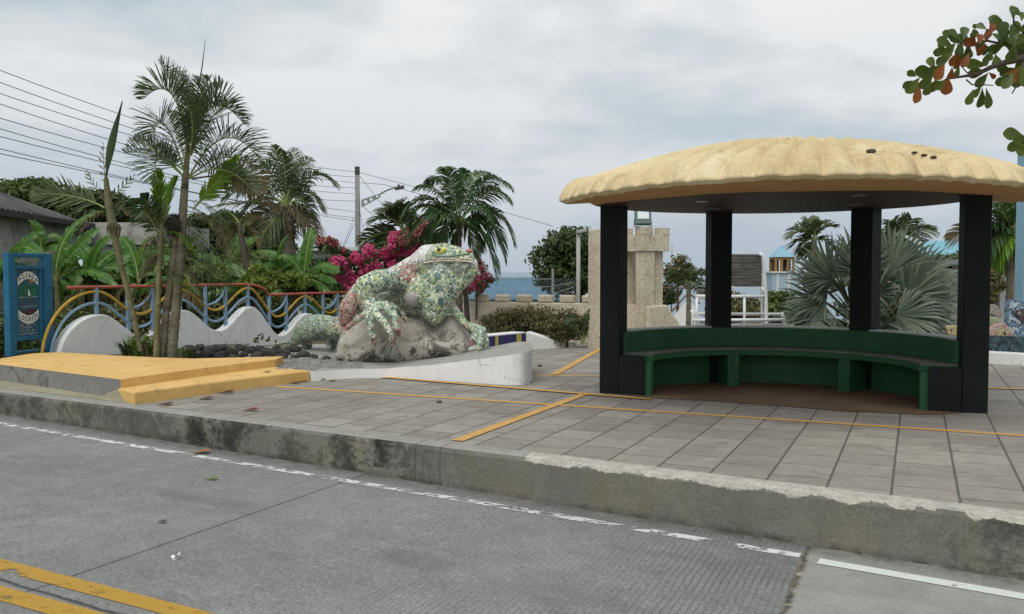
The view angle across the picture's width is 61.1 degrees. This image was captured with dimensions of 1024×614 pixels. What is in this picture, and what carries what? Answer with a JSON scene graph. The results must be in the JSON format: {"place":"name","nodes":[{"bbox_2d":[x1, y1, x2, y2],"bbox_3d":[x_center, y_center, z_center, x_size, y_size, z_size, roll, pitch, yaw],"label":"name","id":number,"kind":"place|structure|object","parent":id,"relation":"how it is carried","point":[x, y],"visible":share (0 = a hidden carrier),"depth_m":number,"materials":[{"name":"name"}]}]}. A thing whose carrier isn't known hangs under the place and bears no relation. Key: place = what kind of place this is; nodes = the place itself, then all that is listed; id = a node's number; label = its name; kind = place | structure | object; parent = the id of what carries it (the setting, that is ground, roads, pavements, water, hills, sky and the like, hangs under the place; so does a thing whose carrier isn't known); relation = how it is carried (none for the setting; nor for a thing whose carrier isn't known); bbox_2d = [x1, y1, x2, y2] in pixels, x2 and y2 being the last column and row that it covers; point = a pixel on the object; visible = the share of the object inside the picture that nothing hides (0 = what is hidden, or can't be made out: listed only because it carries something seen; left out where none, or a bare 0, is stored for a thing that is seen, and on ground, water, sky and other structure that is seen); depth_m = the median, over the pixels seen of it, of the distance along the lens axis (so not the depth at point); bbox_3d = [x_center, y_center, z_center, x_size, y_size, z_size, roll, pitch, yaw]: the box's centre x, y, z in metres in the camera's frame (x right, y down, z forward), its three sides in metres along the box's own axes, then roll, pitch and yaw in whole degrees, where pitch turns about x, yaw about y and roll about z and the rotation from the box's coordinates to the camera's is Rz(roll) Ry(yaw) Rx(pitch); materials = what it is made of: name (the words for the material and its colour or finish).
{"place":"outdoors","nodes":[
{"label":"outdoors","id":0,"kind":"place"},
{"bbox_2d":[0,380,139,404],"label":"sidewalk","id":1,"kind":"structure","parent":0,"point":[114,396],"depth_m":9.57,"materials":[{"name":"concrete"}]},
{"bbox_2d":[0,352,309,403],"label":"yellow steps","id":2,"kind":"structure","parent":1,"relation":"on","point":[135,379],"depth_m":10.11,"materials":[{"name":"paint"}]},
{"bbox_2d":[0,327,280,358],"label":"grass","id":3,"kind":"structure","parent":0,"point":[40,351],"depth_m":13.55,"materials":[{"name":"green plant"}]},
{"bbox_2d":[2,253,53,356],"bbox_3d":[-6.741,-0.046,12.118,0.100,1.410,0.761,1,2,16],"label":"inn sign","id":4,"kind":"object","parent":3,"relation":"on","point":[28,300],"visible":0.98,"depth_m":12.06,"materials":[{"name":"blue paint"}]},
{"bbox_2d":[112,344,249,358],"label":"planting bed soil","id":5,"kind":"structure","parent":0,"point":[231,345],"depth_m":13.66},
{"bbox_2d":[28,101,142,351],"bbox_3d":[-6.057,-1.103,12.198,1.826,3.463,0.248,0,2,11],"label":"young coconut palm","id":6,"kind":"object","parent":5,"relation":"on","point":[113,226],"visible":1,"depth_m":12.09,"materials":[{"name":"green plant"}]},
{"bbox_2d":[118,328,199,357],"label":"ground plants","id":7,"kind":"object","parent":5,"relation":"on","point":[148,347],"visible":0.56,"depth_m":12.43,"materials":[{"name":"green plant"}]},
{"bbox_2d":[121,39,278,357],"bbox_3d":[-4.202,-1.435,11.733,1.961,4.266,2.252,-1,3,-25],"label":"feather palm","id":8,"kind":"object","parent":5,"relation":"on","point":[242,180],"visible":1,"depth_m":11.60,"materials":[{"name":"green plant"}]},
{"bbox_2d":[82,297,793,343],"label":"ground","id":9,"kind":"structure","parent":0,"point":[313,342],"depth_m":23.65,"materials":[{"name":"grey soil"}]},
{"bbox_2d":[0,231,44,287],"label":"banana plant","id":10,"kind":"object","parent":9,"relation":"on","point":[25,244],"visible":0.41,"depth_m":14.93,"materials":[{"name":"green plant"}]},
{"bbox_2d":[0,297,73,357],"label":"bush","id":11,"kind":"object","parent":9,"relation":"on","point":[22,345],"visible":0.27,"depth_m":12.92,"materials":[{"name":"green plant"}]},
{"bbox_2d":[0,176,87,210],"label":"leafy tree","id":12,"kind":"object","parent":9,"relation":"on","point":[20,188],"visible":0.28,"depth_m":32.60,"materials":[{"name":"green plant"}]},
{"bbox_2d":[17,220,75,269],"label":"banana plant","id":13,"kind":"object","parent":9,"relation":"on","point":[41,240],"visible":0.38,"depth_m":16.93,"materials":[{"name":"green plant"}]},
{"bbox_2d":[0,192,95,327],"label":"old house","id":14,"kind":"structure","parent":9,"relation":"on","point":[16,214],"depth_m":19.08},
{"bbox_2d":[2,295,133,354],"bbox_3d":[-7.309,0.386,14.298,1.806,1.217,1.826,0,2,0],"label":"bush","id":15,"kind":"object","parent":9,"relation":"on","point":[56,321],"visible":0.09,"depth_m":14.57,"materials":[{"name":"green plant"}]},
{"bbox_2d":[34,210,117,335],"bbox_3d":[-7.788,-0.462,15.506,2.048,2.575,0.662,0,2,6],"label":"banana plant","id":16,"kind":"object","parent":9,"relation":"on","point":[60,264],"visible":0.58,"depth_m":15.46,"materials":[{"name":"green plant"}]},
{"bbox_2d":[50,188,136,221],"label":"leafy tree","id":17,"kind":"object","parent":9,"relation":"on","point":[122,199],"visible":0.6,"depth_m":31.23,"materials":[{"name":"green plant"}]},
{"bbox_2d":[61,249,125,325],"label":"banana plant","id":18,"kind":"object","parent":9,"relation":"on","point":[106,257],"visible":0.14,"depth_m":19.03,"materials":[{"name":"green plant"}]},
{"bbox_2d":[61,234,133,313],"bbox_3d":[-7.949,-0.293,16.368,2.057,2.165,0.750,1,2,15],"label":"banana plant","id":19,"kind":"object","parent":9,"relation":"on","point":[92,255],"visible":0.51,"depth_m":16.31,"materials":[{"name":"green plant"}]},
{"bbox_2d":[80,269,122,314],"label":"shrub","id":20,"kind":"object","parent":9,"relation":"on","point":[91,281],"visible":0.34,"depth_m":15.70,"materials":[{"name":"green plant"}]},
{"bbox_2d":[99,293,170,334],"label":"bush","id":21,"kind":"object","parent":9,"relation":"on","point":[118,318],"visible":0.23,"depth_m":15.41,"materials":[{"name":"green plant"}]},
{"bbox_2d":[114,234,168,318],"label":"banana plant","id":22,"kind":"object","parent":9,"relation":"on","point":[128,245],"visible":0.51,"depth_m":17.56,"materials":[{"name":"green plant"}]},
{"bbox_2d":[77,222,208,319],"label":"grey outbuilding","id":23,"kind":"structure","parent":9,"relation":"on","point":[134,233],"depth_m":22.34,"materials":[{"name":"grey"}]},
{"bbox_2d":[145,244,198,294],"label":"shrub","id":24,"kind":"object","parent":9,"relation":"on","point":[167,267],"visible":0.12,"depth_m":18.21,"materials":[{"name":"green plant"}]},
{"bbox_2d":[135,239,231,309],"bbox_3d":[-7.923,-0.363,21.062,2.209,2.720,2.248,-2,3,-44],"label":"shrub","id":25,"kind":"object","parent":9,"relation":"on","point":[162,292],"visible":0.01,"depth_m":20.84,"materials":[{"name":"green plant"}]},
{"bbox_2d":[124,245,246,313],"bbox_3d":[-6.272,-0.238,17.294,2.306,1.975,2.228,-2,3,-38],"label":"banana plant","id":26,"kind":"object","parent":9,"relation":"on","point":[137,291],"visible":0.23,"depth_m":16.99,"materials":[{"name":"green plant"}]},
{"bbox_2d":[136,298,244,329],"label":"bush","id":27,"kind":"object","parent":9,"relation":"on","point":[212,316],"visible":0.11,"depth_m":16.66,"materials":[{"name":"green plant"}]},
{"bbox_2d":[41,283,360,354],"bbox_3d":[-4.115,0.100,17.338,0.180,1.196,11.470,1,3,26],"label":"wave fence","id":28,"kind":"object","parent":9,"relation":"on","point":[96,332],"visible":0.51,"depth_m":14.59,"materials":[{"name":"white paint"}]},
{"bbox_2d":[183,261,230,311],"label":"shrub","id":29,"kind":"object","parent":9,"relation":"on","point":[199,281],"visible":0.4,"depth_m":16.36,"materials":[{"name":"green plant"}]},
{"bbox_2d":[195,224,265,320],"bbox_3d":[-6.209,-0.580,18.936,1.721,2.531,0.704,-1,2,-19],"label":"banana plant","id":30,"kind":"object","parent":9,"relation":"on","point":[248,241],"visible":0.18,"depth_m":19.03,"materials":[{"name":"green plant"}]},
{"bbox_2d":[187,210,276,309],"bbox_3d":[-9.647,-1.375,29.953,3.623,4.020,3.575,0,2,0],"label":"dark tree","id":31,"kind":"object","parent":9,"relation":"on","point":[198,222],"visible":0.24,"depth_m":29.10,"materials":[{"name":"green plant"}]},
{"bbox_2d":[209,208,277,311],"bbox_3d":[-5.346,-0.562,17.487,1.381,2.844,0.469,0,2,0],"label":"dead palm","id":32,"kind":"object","parent":9,"relation":"on","point":[245,260],"visible":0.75,"depth_m":17.45,"materials":[{"name":"brown plant"}]},
{"bbox_2d":[210,297,290,329],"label":"bush","id":33,"kind":"object","parent":9,"relation":"on","point":[275,307],"visible":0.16,"depth_m":18.09,"materials":[{"name":"green plant"}]},
{"bbox_2d":[189,265,319,314],"bbox_3d":[-5.336,-0.074,18.030,2.668,1.589,1.927,0,2,0],"label":"shrub","id":34,"kind":"object","parent":9,"relation":"on","point":[312,304],"visible":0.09,"depth_m":18.07,"materials":[{"name":"green plant"}]},
{"bbox_2d":[218,249,293,305],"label":"shrub","id":35,"kind":"object","parent":9,"relation":"on","point":[256,258],"visible":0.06,"depth_m":20.68,"materials":[{"name":"green plant"}]},
{"bbox_2d":[233,263,281,309],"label":"shrub","id":36,"kind":"object","parent":9,"relation":"on","point":[262,275],"visible":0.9,"depth_m":16.81,"materials":[{"name":"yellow plant"}]},
{"bbox_2d":[240,225,298,306],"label":"dark tree","id":37,"kind":"object","parent":9,"relation":"on","point":[272,246],"visible":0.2,"depth_m":26.26,"materials":[{"name":"green plant"}]},
{"bbox_2d":[206,144,341,313],"bbox_3d":[-6.565,-1.896,23.950,3.824,5.147,1.626,0,2,0],"label":"coconut palm","id":38,"kind":"object","parent":9,"relation":"on","point":[285,218],"visible":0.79,"depth_m":23.75,"materials":[{"name":"green plant"}]},
{"bbox_2d":[258,236,315,308],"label":"banana plant","id":39,"kind":"object","parent":9,"relation":"on","point":[279,264],"visible":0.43,"depth_m":19.88,"materials":[{"name":"green plant"}]},
{"bbox_2d":[277,270,312,317],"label":"shrub","id":40,"kind":"object","parent":9,"relation":"on","point":[295,281],"visible":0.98,"depth_m":17.83,"materials":[{"name":"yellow plant"}]},
{"bbox_2d":[259,296,332,333],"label":"bush","id":41,"kind":"object","parent":9,"relation":"on","point":[281,329],"visible":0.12,"depth_m":18.64,"materials":[{"name":"green plant"}]},
{"bbox_2d":[279,227,339,311],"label":"banana plant","id":42,"kind":"object","parent":9,"relation":"on","point":[303,266],"visible":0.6,"depth_m":18.40,"materials":[{"name":"green plant"}]},
{"bbox_2d":[301,294,342,316],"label":"bush","id":43,"kind":"object","parent":9,"relation":"on","point":[326,303],"visible":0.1,"depth_m":20.03,"materials":[{"name":"green plant"}]},
{"bbox_2d":[302,257,343,302],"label":"shrub","id":44,"kind":"object","parent":9,"relation":"on","point":[314,262],"visible":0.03,"depth_m":20.70,"materials":[{"name":"green plant"}]},
{"bbox_2d":[297,247,371,313],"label":"pale house","id":45,"kind":"structure","parent":9,"relation":"on","point":[319,254],"depth_m":29.95,"materials":[{"name":"paint"}]},
{"bbox_2d":[314,218,435,299],"bbox_3d":[-2.992,-1.017,19.356,3.018,1.954,1.765,0,2,0],"label":"bougainvillea","id":46,"kind":"object","parent":9,"relation":"on","point":[390,253],"visible":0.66,"depth_m":19.13,"materials":[{"name":"pink plant"}]},
{"bbox_2d":[355,166,404,246],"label":"utility pole","id":47,"kind":"object","parent":9,"relation":"on","point":[357,202],"visible":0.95,"depth_m":45.69,"materials":[{"name":"concrete"}]},
{"bbox_2d":[0,70,354,171],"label":"overhead wire","id":48,"kind":"object","parent":47,"relation":"attached to","point":[127,116],"visible":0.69,"depth_m":25.43,"materials":[{"name":"metal"}]},
{"bbox_2d":[355,197,422,261],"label":"coconut palm","id":49,"kind":"object","parent":9,"relation":"on","point":[394,211],"visible":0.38,"depth_m":20.80,"materials":[{"name":"green plant"}]},
{"bbox_2d":[399,166,517,312],"bbox_3d":[-0.900,-0.752,15.555,2.179,3.542,1.331,1,2,16],"label":"crowned palm","id":50,"kind":"object","parent":9,"relation":"on","point":[437,212],"visible":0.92,"depth_m":15.48,"materials":[{"name":"green plant"}]},
{"bbox_2d":[447,277,563,314],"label":"blue roofed shed","id":51,"kind":"structure","parent":9,"relation":"on","point":[518,289],"depth_m":34.57,"materials":[{"name":"paint"}]},
{"bbox_2d":[524,225,590,302],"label":"round tree","id":52,"kind":"object","parent":9,"relation":"on","point":[557,253],"visible":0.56,"depth_m":26.00,"materials":[{"name":"green plant"}]},
{"bbox_2d":[663,285,678,305],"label":"shrub","id":53,"kind":"object","parent":9,"relation":"on","point":[671,298],"visible":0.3,"depth_m":23.70,"materials":[{"name":"green plant"}]},
{"bbox_2d":[663,254,694,312],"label":"thin tree","id":54,"kind":"object","parent":9,"relation":"on","point":[677,261],"visible":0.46,"depth_m":24.94,"materials":[{"name":"green plant"}]},
{"bbox_2d":[663,262,704,325],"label":"dwarf palm","id":55,"kind":"object","parent":9,"relation":"on","point":[680,275],"visible":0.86,"depth_m":18.00,"materials":[{"name":"green plant"}]},
{"bbox_2d":[703,291,763,322],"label":"shrub","id":56,"kind":"object","parent":9,"relation":"on","point":[752,305],"visible":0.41,"depth_m":21.61,"materials":[{"name":"green plant"}]},
{"bbox_2d":[759,290,798,321],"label":"shrub","id":57,"kind":"object","parent":9,"relation":"on","point":[775,303],"visible":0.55,"depth_m":23.73,"materials":[{"name":"green plant"}]},
{"bbox_2d":[766,246,800,321],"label":"belvedere","id":58,"kind":"object","parent":9,"relation":"on","point":[776,278],"visible":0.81,"depth_m":89.85,"materials":[{"name":"paint"}]},
{"bbox_2d":[782,215,839,264],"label":"coconut palm","id":59,"kind":"object","parent":9,"relation":"on","point":[810,225],"visible":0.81,"depth_m":49.73,"materials":[{"name":"green plant"}]},
{"bbox_2d":[776,219,957,334],"bbox_3d":[5.587,-0.207,13.258,2.667,2.276,2.322,1,3,31],"label":"silver fan palm","id":60,"kind":"object","parent":9,"relation":"on","point":[921,280],"visible":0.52,"depth_m":13.11,"materials":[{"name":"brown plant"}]},
{"bbox_2d":[881,212,940,243],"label":"coconut palm","id":61,"kind":"object","parent":9,"relation":"on","point":[904,219],"visible":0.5,"depth_m":49.76,"materials":[{"name":"green plant"}]},
{"bbox_2d":[918,240,958,258],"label":"turquoise roofed house","id":62,"kind":"structure","parent":9,"relation":"on","point":[947,250],"depth_m":35.81,"materials":[{"name":"paint"}]},
{"bbox_2d":[880,259,1006,332],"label":"grey cottage","id":63,"kind":"structure","parent":9,"relation":"on","point":[1000,302],"depth_m":17.00,"materials":[{"name":"paint"}]},
{"bbox_2d":[902,6,1023,155],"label":"sea almond tree","id":64,"kind":"object","parent":9,"relation":"on","point":[1013,42],"visible":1,"depth_m":7.89,"materials":[{"name":"green plant"}]},
{"bbox_2d":[942,202,1015,299],"bbox_3d":[9.288,-0.681,16.279,2.124,3.341,1.439,-1,2,-13],"label":"coconut palm","id":65,"kind":"object","parent":9,"relation":"on","point":[1003,245],"visible":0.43,"depth_m":15.99,"materials":[{"name":"green plant"}]},
{"bbox_2d":[990,269,1007,304],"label":"shrub","id":66,"kind":"object","parent":9,"relation":"on","point":[998,284],"visible":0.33,"depth_m":15.46,"materials":[{"name":"green plant"}]},
{"bbox_2d":[0,414,1023,613],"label":"road","id":67,"kind":"structure","parent":0,"point":[244,539],"depth_m":5.15,"materials":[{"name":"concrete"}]},
{"bbox_2d":[0,585,105,613],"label":"line marking","id":68,"kind":"object","parent":67,"relation":"on","point":[36,602],"visible":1,"depth_m":4.30,"materials":[{"name":"yellow paint"}]},
{"bbox_2d":[0,559,214,613],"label":"line marking","id":69,"kind":"object","parent":67,"relation":"on","point":[123,596],"visible":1,"depth_m":4.48,"materials":[{"name":"yellow paint"}]},
{"bbox_2d":[0,422,800,557],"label":"edge line marking","id":70,"kind":"object","parent":67,"relation":"on","point":[769,550],"visible":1,"depth_m":6.36,"materials":[{"name":"white paint"}]},
{"bbox_2d":[0,388,1023,580],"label":"kerb","id":71,"kind":"structure","parent":67,"relation":"on","point":[986,540],"depth_m":5.93,"materials":[{"name":"concrete"}]},
{"bbox_2d":[817,558,1023,598],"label":"edge line marking","id":72,"kind":"object","parent":67,"relation":"on","point":[996,591],"visible":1,"depth_m":4.75,"materials":[{"name":"white paint"}]},
{"bbox_2d":[0,0,1023,271],"label":"sky","id":73,"kind":"structure","parent":0,"point":[539,96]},
{"bbox_2d":[140,323,1023,510],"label":"plaza paving","id":74,"kind":"structure","parent":0,"point":[982,469],"depth_m":7.53,"materials":[{"name":"tile"}]},
{"bbox_2d":[237,341,531,384],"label":"sculpture platform","id":75,"kind":"structure","parent":74,"relation":"on","point":[507,364],"depth_m":10.80,"materials":[{"name":"white paint"}]},
{"bbox_2d":[276,358,362,370],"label":"gravel","id":76,"kind":"structure","parent":75,"relation":"on","point":[293,363],"depth_m":11.45,"materials":[{"name":"gravel"}]},
{"bbox_2d":[262,243,489,351],"bbox_3d":[-2.658,-0.060,12.741,5.040,1.689,1.409,2,3,40],"label":"mosaic frog sculpture","id":77,"kind":"object","parent":75,"relation":"on","point":[430,283],"visible":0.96,"depth_m":11.61,"materials":[{"name":"tile"}]},
{"bbox_2d":[335,311,470,362],"bbox_3d":[-1.517,0.454,12.222,1.917,0.832,1.184,0,2,0],"label":"boulder","id":78,"kind":"object","parent":75,"relation":"on","point":[420,337],"visible":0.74,"depth_m":11.75,"materials":[{"name":"stone"}]},
{"bbox_2d":[462,259,495,334],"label":"bougainvillea","id":79,"kind":"object","parent":74,"relation":"on","point":[480,284],"visible":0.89,"depth_m":17.14,"materials":[{"name":"pink plant"}]},
{"bbox_2d":[475,303,554,336],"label":"shrub","id":80,"kind":"object","parent":74,"relation":"on","point":[508,320],"visible":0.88,"depth_m":15.81,"materials":[{"name":"green plant"}]},
{"bbox_2d":[384,377,652,399],"bbox_3d":[-0.084,0.929,10.102,3.653,0.001,0.100,1,3,32],"label":"paving stripe","id":81,"kind":"object","parent":74,"relation":"on","point":[522,388],"visible":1,"depth_m":9.96,"materials":[{"name":"yellow paint"}]},
{"bbox_2d":[450,294,587,341],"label":"castle wall","id":82,"kind":"structure","parent":74,"relation":"on","point":[485,306],"depth_m":17.03,"materials":[{"name":"beige stone"}]},
{"bbox_2d":[465,331,575,350],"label":"tiled parapet","id":83,"kind":"structure","parent":74,"relation":"on","point":[537,340],"depth_m":15.05,"materials":[{"name":"white paint"}]},
{"bbox_2d":[453,392,587,440],"bbox_3d":[0.202,1.007,8.279,0.100,0.001,3.015,1,3,25],"label":"paving stripe","id":84,"kind":"object","parent":74,"relation":"on","point":[492,427],"visible":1,"depth_m":7.92,"materials":[{"name":"yellow paint"}]},
{"bbox_2d":[469,269,575,302],"bbox_3d":[0.193,-0.166,21.041,2.901,1.527,0.060,0,2,0],"label":"chain link fence","id":85,"kind":"object","parent":74,"relation":"on","point":[552,286],"visible":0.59,"depth_m":21.00,"materials":[{"name":"silver metal"}]},
{"bbox_2d":[543,307,587,347],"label":"shrub","id":86,"kind":"object","parent":74,"relation":"on","point":[559,331],"visible":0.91,"depth_m":15.33,"materials":[{"name":"green plant"}]},
{"bbox_2d":[552,349,599,373],"bbox_3d":[1.294,0.767,14.205,0.100,0.001,5.878,1,2,15],"label":"paving stripe","id":87,"kind":"object","parent":74,"relation":"on","point":[566,367],"visible":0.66,"depth_m":12.85,"materials":[{"name":"yellow paint"}]},
{"bbox_2d":[564,309,589,343],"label":"arching plant","id":88,"kind":"object","parent":74,"relation":"on","point":[568,319],"visible":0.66,"depth_m":15.25,"materials":[{"name":"green plant"}]},
{"bbox_2d":[576,228,586,302],"bbox_3d":[1.403,-0.325,17.571,0.219,2.525,0.160,0,2,0],"label":"lamp post","id":89,"kind":"object","parent":74,"relation":"on","point":[578,232],"visible":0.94,"depth_m":17.55,"materials":[{"name":"metal"}]},
{"bbox_2d":[588,229,599,349],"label":"gate pillar","id":90,"kind":"structure","parent":74,"relation":"on","point":[594,285],"depth_m":15.08,"materials":[{"name":"beige stone"}]},
{"bbox_2d":[274,386,1023,435],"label":"paving stripe","id":91,"kind":"object","parent":74,"relation":"on","point":[672,412],"visible":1,"depth_m":8.25,"materials":[{"name":"yellow paint"}]},
{"bbox_2d":[627,227,679,327],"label":"castle tower","id":92,"kind":"structure","parent":74,"relation":"on","point":[646,248],"depth_m":14.71,"materials":[{"name":"beige stone"}]},
{"bbox_2d":[634,211,651,226],"bbox_3d":[2.209,-1.499,14.651,0.312,0.326,0.176,0,2,0],"label":"floodlight","id":93,"kind":"object","parent":92,"relation":"on","point":[641,218],"visible":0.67,"depth_m":14.59,"materials":[{"name":"grey glass"}]},
{"bbox_2d":[663,287,699,325],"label":"wave wall","id":94,"kind":"structure","parent":74,"relation":"on","point":[680,316],"depth_m":20.02,"materials":[{"name":"white paint"}]},
{"bbox_2d":[690,252,785,325],"bbox_3d":[3.778,-0.227,14.552,1.690,1.388,0.750,0,2,0],"label":"swing frame","id":95,"kind":"object","parent":74,"relation":"on","point":[748,270],"visible":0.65,"depth_m":14.45,"materials":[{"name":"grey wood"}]},
{"bbox_2d":[559,136,1023,413],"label":"pavilion","id":96,"kind":"structure","parent":74,"relation":"on","point":[719,184],"depth_m":8.24,"materials":[{"name":"beige paint"}]},
{"bbox_2d":[624,382,961,413],"bbox_3d":[3.048,0.958,9.558,3.461,0.001,1.935,1,3,27],"label":"pavilion floor paint","id":97,"kind":"object","parent":74,"relation":"on","point":[809,396],"visible":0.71,"depth_m":9.36,"materials":[{"name":"paint"}]},
{"bbox_2d":[619,325,961,411],"bbox_3d":[3.065,0.610,9.743,3.646,0.692,1.803,1,3,22],"label":"curved bench","id":98,"kind":"object","parent":97,"relation":"on","point":[925,368],"visible":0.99,"depth_m":10.00,"materials":[{"name":"green paint"}]},
{"bbox_2d":[946,334,1023,365],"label":"mural planter","id":99,"kind":"object","parent":74,"relation":"on","point":[1006,350],"depth_m":12.74,"materials":[{"name":"white paint"}]},
{"bbox_2d":[989,323,1013,335],"bbox_3d":[7.284,0.399,13.004,0.445,0.319,0.086,0,2,0],"label":"mosaic fish","id":100,"kind":"object","parent":99,"relation":"on","point":[1003,329],"visible":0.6,"depth_m":12.97},
{"bbox_2d":[990,317,1002,325],"bbox_3d":[7.251,0.252,13.098,0.333,0.216,0.086,0,2,0],"label":"mosaic fish","id":101,"kind":"object","parent":100,"relation":"on","point":[993,320],"visible":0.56,"depth_m":13.07},
{"bbox_2d":[990,304,1002,317],"bbox_3d":[7.290,0.070,13.191,0.336,0.238,0.086,0,2,0],"label":"mosaic fish","id":102,"kind":"object","parent":101,"relation":"on","point":[995,311],"visible":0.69,"depth_m":13.16},
{"bbox_2d":[1004,300,1023,335],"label":"mosaic mural","id":103,"kind":"object","parent":99,"relation":"on","point":[1014,316],"visible":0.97,"depth_m":13.30,"materials":[{"name":"blue tile"}]},
{"bbox_2d":[1014,155,1023,299],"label":"blue porch post","id":104,"kind":"object","parent":74,"relation":"on","point":[1019,273],"visible":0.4,"depth_m":13.61,"materials":[{"name":"paint"}]},
{"bbox_2d":[484,272,848,321],"bbox_3d":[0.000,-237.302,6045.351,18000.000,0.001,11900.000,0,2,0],"label":"sea","id":105,"kind":"structure","parent":0,"point":[746,291],"depth_m":314.27,"materials":[{"name":"liquid"}]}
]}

